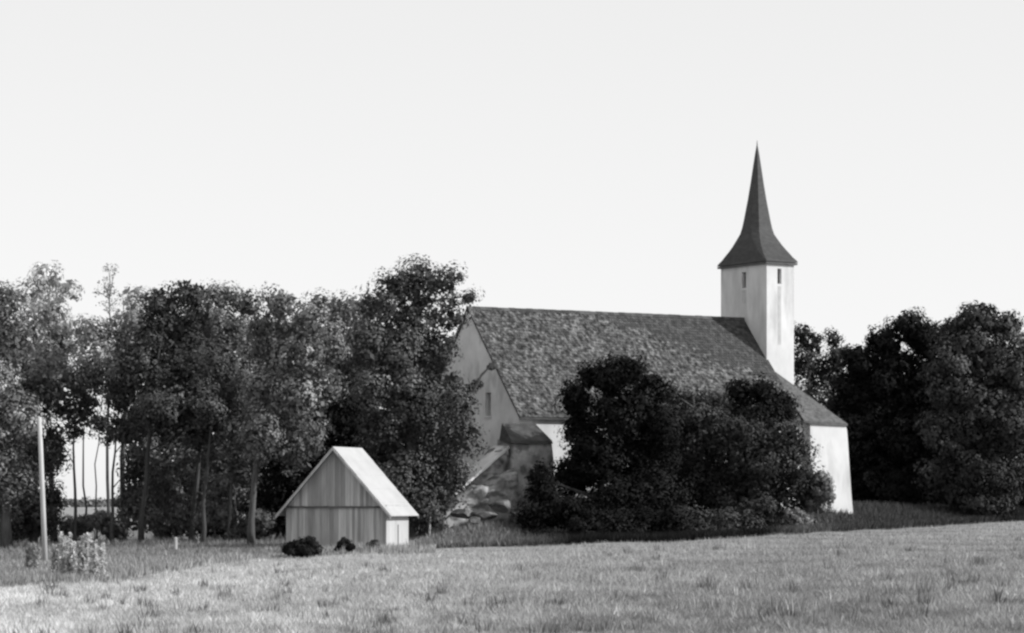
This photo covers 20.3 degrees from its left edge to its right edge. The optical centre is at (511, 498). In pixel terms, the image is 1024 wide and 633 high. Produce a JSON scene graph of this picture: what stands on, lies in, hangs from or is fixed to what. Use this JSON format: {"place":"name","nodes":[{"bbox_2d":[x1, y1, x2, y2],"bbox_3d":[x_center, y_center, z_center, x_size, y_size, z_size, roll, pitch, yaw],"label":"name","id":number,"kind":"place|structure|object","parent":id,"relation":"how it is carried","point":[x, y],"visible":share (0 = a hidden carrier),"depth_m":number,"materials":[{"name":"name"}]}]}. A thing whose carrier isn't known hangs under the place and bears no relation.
{"place":"outdoors","nodes":[
{"label":"outdoors","id":0,"kind":"place"},
{"bbox_2d":[0,499,1023,632],"bbox_3d":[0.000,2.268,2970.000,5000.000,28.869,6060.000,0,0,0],"label":"ground","id":1,"kind":"structure","parent":0,"point":[70,510],"depth_m":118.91,"materials":[{"name":"plant"}]},
{"bbox_2d":[0,279,55,550],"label":"broadleaf tree","id":2,"kind":"object","parent":1,"relation":"on","point":[23,420],"visible":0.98,"depth_m":151.61,"materials":[{"name":"grey plant"}]},
{"bbox_2d":[24,542,41,568],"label":"tall weed","id":3,"kind":"object","parent":1,"relation":"on","point":[32,554],"visible":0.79,"depth_m":117.83,"materials":[{"name":"grey plant"}]},
{"bbox_2d":[0,362,74,543],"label":"broadleaf tree","id":4,"kind":"object","parent":1,"relation":"on","point":[30,522],"visible":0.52,"depth_m":159.38,"materials":[{"name":"grey plant"}]},
{"bbox_2d":[33,417,47,560],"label":"utility pole","id":5,"kind":"object","parent":1,"relation":"on","point":[42,502],"visible":0.97,"depth_m":130.91,"materials":[{"name":"wood"}]},
{"bbox_2d":[8,260,91,543],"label":"broadleaf tree","id":6,"kind":"object","parent":1,"relation":"on","point":[53,320],"visible":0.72,"depth_m":165.79,"materials":[{"name":"grey plant"}]},
{"bbox_2d":[50,544,59,573],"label":"tall weed","id":7,"kind":"object","parent":1,"relation":"on","point":[54,555],"visible":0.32,"depth_m":105.84,"materials":[{"name":"grey plant"}]},
{"bbox_2d":[56,531,77,574],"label":"tall weed","id":8,"kind":"object","parent":1,"relation":"on","point":[67,558],"visible":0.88,"depth_m":102.84,"materials":[{"name":"grey plant"}]},
{"bbox_2d":[43,363,104,543],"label":"slender tree","id":9,"kind":"object","parent":1,"relation":"on","point":[76,386],"visible":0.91,"depth_m":159.63,"materials":[{"name":"grey plant"}]},
{"bbox_2d":[75,532,91,574],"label":"tall weed","id":10,"kind":"object","parent":1,"relation":"on","point":[82,553],"visible":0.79,"depth_m":103.34,"materials":[{"name":"grey plant"}]},
{"bbox_2d":[65,356,107,514],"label":"slender tree","id":11,"kind":"object","parent":1,"relation":"on","point":[95,371],"visible":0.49,"depth_m":161.83,"materials":[{"name":"grey plant"}]},
{"bbox_2d":[62,496,117,506],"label":"distant hedge","id":12,"kind":"object","parent":1,"relation":"on","point":[81,502],"visible":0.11,"depth_m":620.42,"materials":[{"name":"grey plant"}]},
{"bbox_2d":[59,508,129,540],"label":"shrub","id":13,"kind":"object","parent":1,"relation":"on","point":[97,520],"visible":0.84,"depth_m":162.79,"materials":[{"name":"black plant"}]},
{"bbox_2d":[86,539,107,578],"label":"tall weed","id":14,"kind":"object","parent":1,"relation":"on","point":[97,560],"visible":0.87,"depth_m":102.42,"materials":[{"name":"grey plant"}]},
{"bbox_2d":[85,366,119,541],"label":"slender tree","id":15,"kind":"object","parent":1,"relation":"on","point":[100,425],"visible":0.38,"depth_m":167.94,"materials":[{"name":"grey plant"}]},
{"bbox_2d":[92,263,122,539],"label":"broadleaf tree","id":16,"kind":"object","parent":1,"relation":"on","point":[109,293],"visible":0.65,"depth_m":171.90,"materials":[{"name":"grey plant"}]},
{"bbox_2d":[68,284,158,540],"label":"broadleaf tree","id":17,"kind":"object","parent":1,"relation":"on","point":[107,338],"visible":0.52,"depth_m":163.68,"materials":[{"name":"grey plant"}]},
{"bbox_2d":[100,375,162,542],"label":"slender tree","id":18,"kind":"object","parent":1,"relation":"on","point":[120,399],"visible":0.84,"depth_m":159.56,"materials":[{"name":"grey plant"}]},
{"bbox_2d":[0,544,272,586],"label":"unmown strip","id":19,"kind":"object","parent":1,"relation":"on","point":[14,572],"visible":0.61,"depth_m":116.27,"materials":[{"name":"grey plant"}]},
{"bbox_2d":[100,279,229,542],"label":"broadleaf tree","id":20,"kind":"object","parent":1,"relation":"on","point":[163,407],"visible":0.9,"depth_m":157.93,"materials":[{"name":"grey plant"}]},
{"bbox_2d":[114,428,215,540],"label":"broadleaf tree","id":21,"kind":"object","parent":1,"relation":"on","point":[179,514],"visible":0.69,"depth_m":166.06,"materials":[{"name":"black plant"}]},
{"bbox_2d":[174,537,176,548],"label":"fence post","id":22,"kind":"object","parent":1,"relation":"on","point":[175,542],"visible":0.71,"depth_m":143.93,"materials":[{"name":"grey wood"}]},
{"bbox_2d":[182,343,241,543],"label":"slender tree","id":23,"kind":"object","parent":1,"relation":"on","point":[212,365],"visible":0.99,"depth_m":155.97,"materials":[{"name":"grey plant"}]},
{"bbox_2d":[191,473,239,541],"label":"broadleaf tree","id":24,"kind":"object","parent":1,"relation":"on","point":[217,515],"visible":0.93,"depth_m":158.05,"materials":[{"name":"black plant"}]},
{"bbox_2d":[178,436,273,532],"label":"broadleaf tree","id":25,"kind":"object","parent":1,"relation":"on","point":[240,490],"visible":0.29,"depth_m":166.00,"materials":[{"name":"black plant"}]},
{"bbox_2d":[2,315,452,542],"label":"deep wood","id":26,"kind":"object","parent":1,"relation":"on","point":[174,532],"visible":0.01,"depth_m":184.57,"materials":[{"name":"black plant"}]},
{"bbox_2d":[184,280,276,541],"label":"broadleaf tree","id":27,"kind":"object","parent":1,"relation":"on","point":[223,330],"visible":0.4,"depth_m":161.60,"materials":[{"name":"grey plant"}]},
{"bbox_2d":[209,374,260,531],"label":"slender tree","id":28,"kind":"object","parent":1,"relation":"on","point":[236,476],"visible":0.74,"depth_m":156.24,"materials":[{"name":"grey plant"}]},
{"bbox_2d":[220,506,275,542],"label":"shrub","id":29,"kind":"object","parent":1,"relation":"on","point":[264,522],"visible":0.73,"depth_m":156.30,"materials":[{"name":"grey plant"}]},
{"bbox_2d":[230,281,353,544],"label":"broadleaf tree","id":30,"kind":"object","parent":1,"relation":"on","point":[291,403],"visible":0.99,"depth_m":149.87,"materials":[{"name":"grey plant"}]},
{"bbox_2d":[281,536,325,557],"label":"shrub","id":31,"kind":"object","parent":1,"relation":"on","point":[307,546],"visible":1,"depth_m":137.43,"materials":[{"name":"black plant"}]},
{"bbox_2d":[240,366,378,528],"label":"broadleaf tree","id":32,"kind":"object","parent":1,"relation":"on","point":[268,498],"visible":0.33,"depth_m":162.20,"materials":[{"name":"black plant"}]},
{"bbox_2d":[334,536,355,551],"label":"shrub","id":33,"kind":"object","parent":1,"relation":"on","point":[344,542],"visible":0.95,"depth_m":140.07,"materials":[{"name":"black plant"}]},
{"bbox_2d":[275,447,418,547],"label":"board hut","id":34,"kind":"object","parent":1,"relation":"on","point":[353,494],"visible":0.81,"depth_m":145.79,"materials":[{"name":"grey wood"}]},
{"bbox_2d":[301,287,395,421],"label":"broadleaf tree","id":35,"kind":"object","parent":1,"relation":"on","point":[341,315],"visible":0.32,"depth_m":171.69,"materials":[{"name":"grey plant"}]},
{"bbox_2d":[268,538,436,558],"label":"weeds","id":36,"kind":"object","parent":1,"relation":"on","point":[396,548],"visible":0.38,"depth_m":139.19,"materials":[{"name":"grey plant"}]},
{"bbox_2d":[366,538,379,548],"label":"shrub","id":37,"kind":"object","parent":1,"relation":"on","point":[375,542],"visible":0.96,"depth_m":139.72,"materials":[{"name":"grey plant"}]},
{"bbox_2d":[338,253,496,539],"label":"broadleaf tree","id":38,"kind":"object","parent":1,"relation":"on","point":[412,477],"visible":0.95,"depth_m":156.14,"materials":[{"name":"grey plant"}]},
{"bbox_2d":[428,517,430,535],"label":"fence post","id":39,"kind":"object","parent":1,"relation":"on","point":[429,529],"visible":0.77,"depth_m":155.96,"materials":[{"name":"grey wood"}]},
{"bbox_2d":[471,511,497,519],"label":"boulder","id":40,"kind":"object","parent":1,"relation":"on","point":[483,515],"visible":1,"depth_m":156.15,"materials":[{"name":"grey stone"}]},
{"bbox_2d":[489,500,510,512],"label":"boulder","id":41,"kind":"object","parent":40,"relation":"on","point":[502,506],"visible":1,"depth_m":156.68,"materials":[{"name":"grey stone"}]},
{"bbox_2d":[0,499,1023,560],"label":"rough grass","id":42,"kind":"structure","parent":1,"relation":"on","point":[874,515],"depth_m":153.46,"materials":[{"name":"grey plant"}]},
{"bbox_2d":[450,509,471,518],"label":"boulder","id":43,"kind":"object","parent":42,"relation":"on","point":[462,513],"visible":1,"depth_m":156.19,"materials":[{"name":"grey stone"}]},
{"bbox_2d":[468,516,479,524],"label":"boulder","id":44,"kind":"object","parent":42,"relation":"on","point":[473,519],"visible":1,"depth_m":155.38,"materials":[{"name":"grey stone"}]},
{"bbox_2d":[510,507,522,518],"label":"boulder","id":45,"kind":"object","parent":42,"relation":"on","point":[512,512],"visible":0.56,"depth_m":156.86,"materials":[{"name":"grey stone"}]},
{"bbox_2d":[508,350,699,535],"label":"bushy tree","id":46,"kind":"object","parent":1,"relation":"on","point":[637,493],"visible":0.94,"depth_m":158.26,"materials":[{"name":"black plant"}]},
{"bbox_2d":[421,143,852,536],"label":"church","id":47,"kind":"structure","parent":1,"relation":"on","point":[539,355],"depth_m":170.84,"materials":[{"name":"tile"}]},
{"bbox_2d":[659,382,747,511],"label":"bushy tree","id":48,"kind":"object","parent":1,"relation":"on","point":[686,399],"visible":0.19,"depth_m":166.87,"materials":[{"name":"black plant"}]},
{"bbox_2d":[657,402,823,532],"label":"bushy tree","id":49,"kind":"object","parent":1,"relation":"on","point":[723,492],"visible":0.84,"depth_m":160.90,"materials":[{"name":"black plant"}]},
{"bbox_2d":[721,371,803,506],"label":"bushy tree","id":50,"kind":"object","parent":1,"relation":"on","point":[768,398],"visible":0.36,"depth_m":169.66,"materials":[{"name":"black plant"}]},
{"bbox_2d":[773,508,817,526],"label":"shrub","id":51,"kind":"object","parent":1,"relation":"on","point":[794,517],"visible":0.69,"depth_m":160.90,"materials":[{"name":"grey plant"}]},
{"bbox_2d":[794,321,835,409],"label":"broadleaf tree","id":52,"kind":"object","parent":1,"relation":"on","point":[803,366],"visible":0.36,"depth_m":206.12,"materials":[{"name":"grey plant"}]},
{"bbox_2d":[797,469,835,522],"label":"shrub","id":53,"kind":"object","parent":1,"relation":"on","point":[824,494],"visible":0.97,"depth_m":162.91,"materials":[{"name":"grey plant"}]},
{"bbox_2d":[814,325,852,448],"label":"broadleaf tree","id":54,"kind":"object","parent":1,"relation":"on","point":[832,368],"visible":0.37,"depth_m":207.89,"materials":[{"name":"grey plant"}]},
{"bbox_2d":[825,306,948,505],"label":"broadleaf tree","id":55,"kind":"object","parent":1,"relation":"on","point":[873,383],"visible":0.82,"depth_m":195.69,"materials":[{"name":"black plant"}]},
{"bbox_2d":[835,380,1022,506],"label":"deep wood","id":56,"kind":"object","parent":1,"relation":"on","point":[937,501],"depth_m":211.52,"materials":[{"name":"black plant"}]},
{"bbox_2d":[911,300,1023,516],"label":"broadleaf tree","id":57,"kind":"object","parent":1,"relation":"on","point":[978,411],"visible":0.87,"depth_m":189.31,"materials":[{"name":"black plant"}]},
{"bbox_2d":[939,447,1023,519],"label":"shrub","id":58,"kind":"object","parent":1,"relation":"on","point":[999,484],"visible":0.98,"depth_m":187.54,"materials":[{"name":"black plant"}]},
{"bbox_2d":[1016,330,1023,507],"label":"broadleaf tree","id":59,"kind":"object","parent":1,"relation":"on","point":[1021,502],"visible":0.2,"depth_m":192.42,"materials":[{"name":"black plant"}]},
{"bbox_2d":[0,0,1023,498],"label":"sky","id":60,"kind":"structure","parent":0,"point":[578,155],"materials":[{"name":"white"}]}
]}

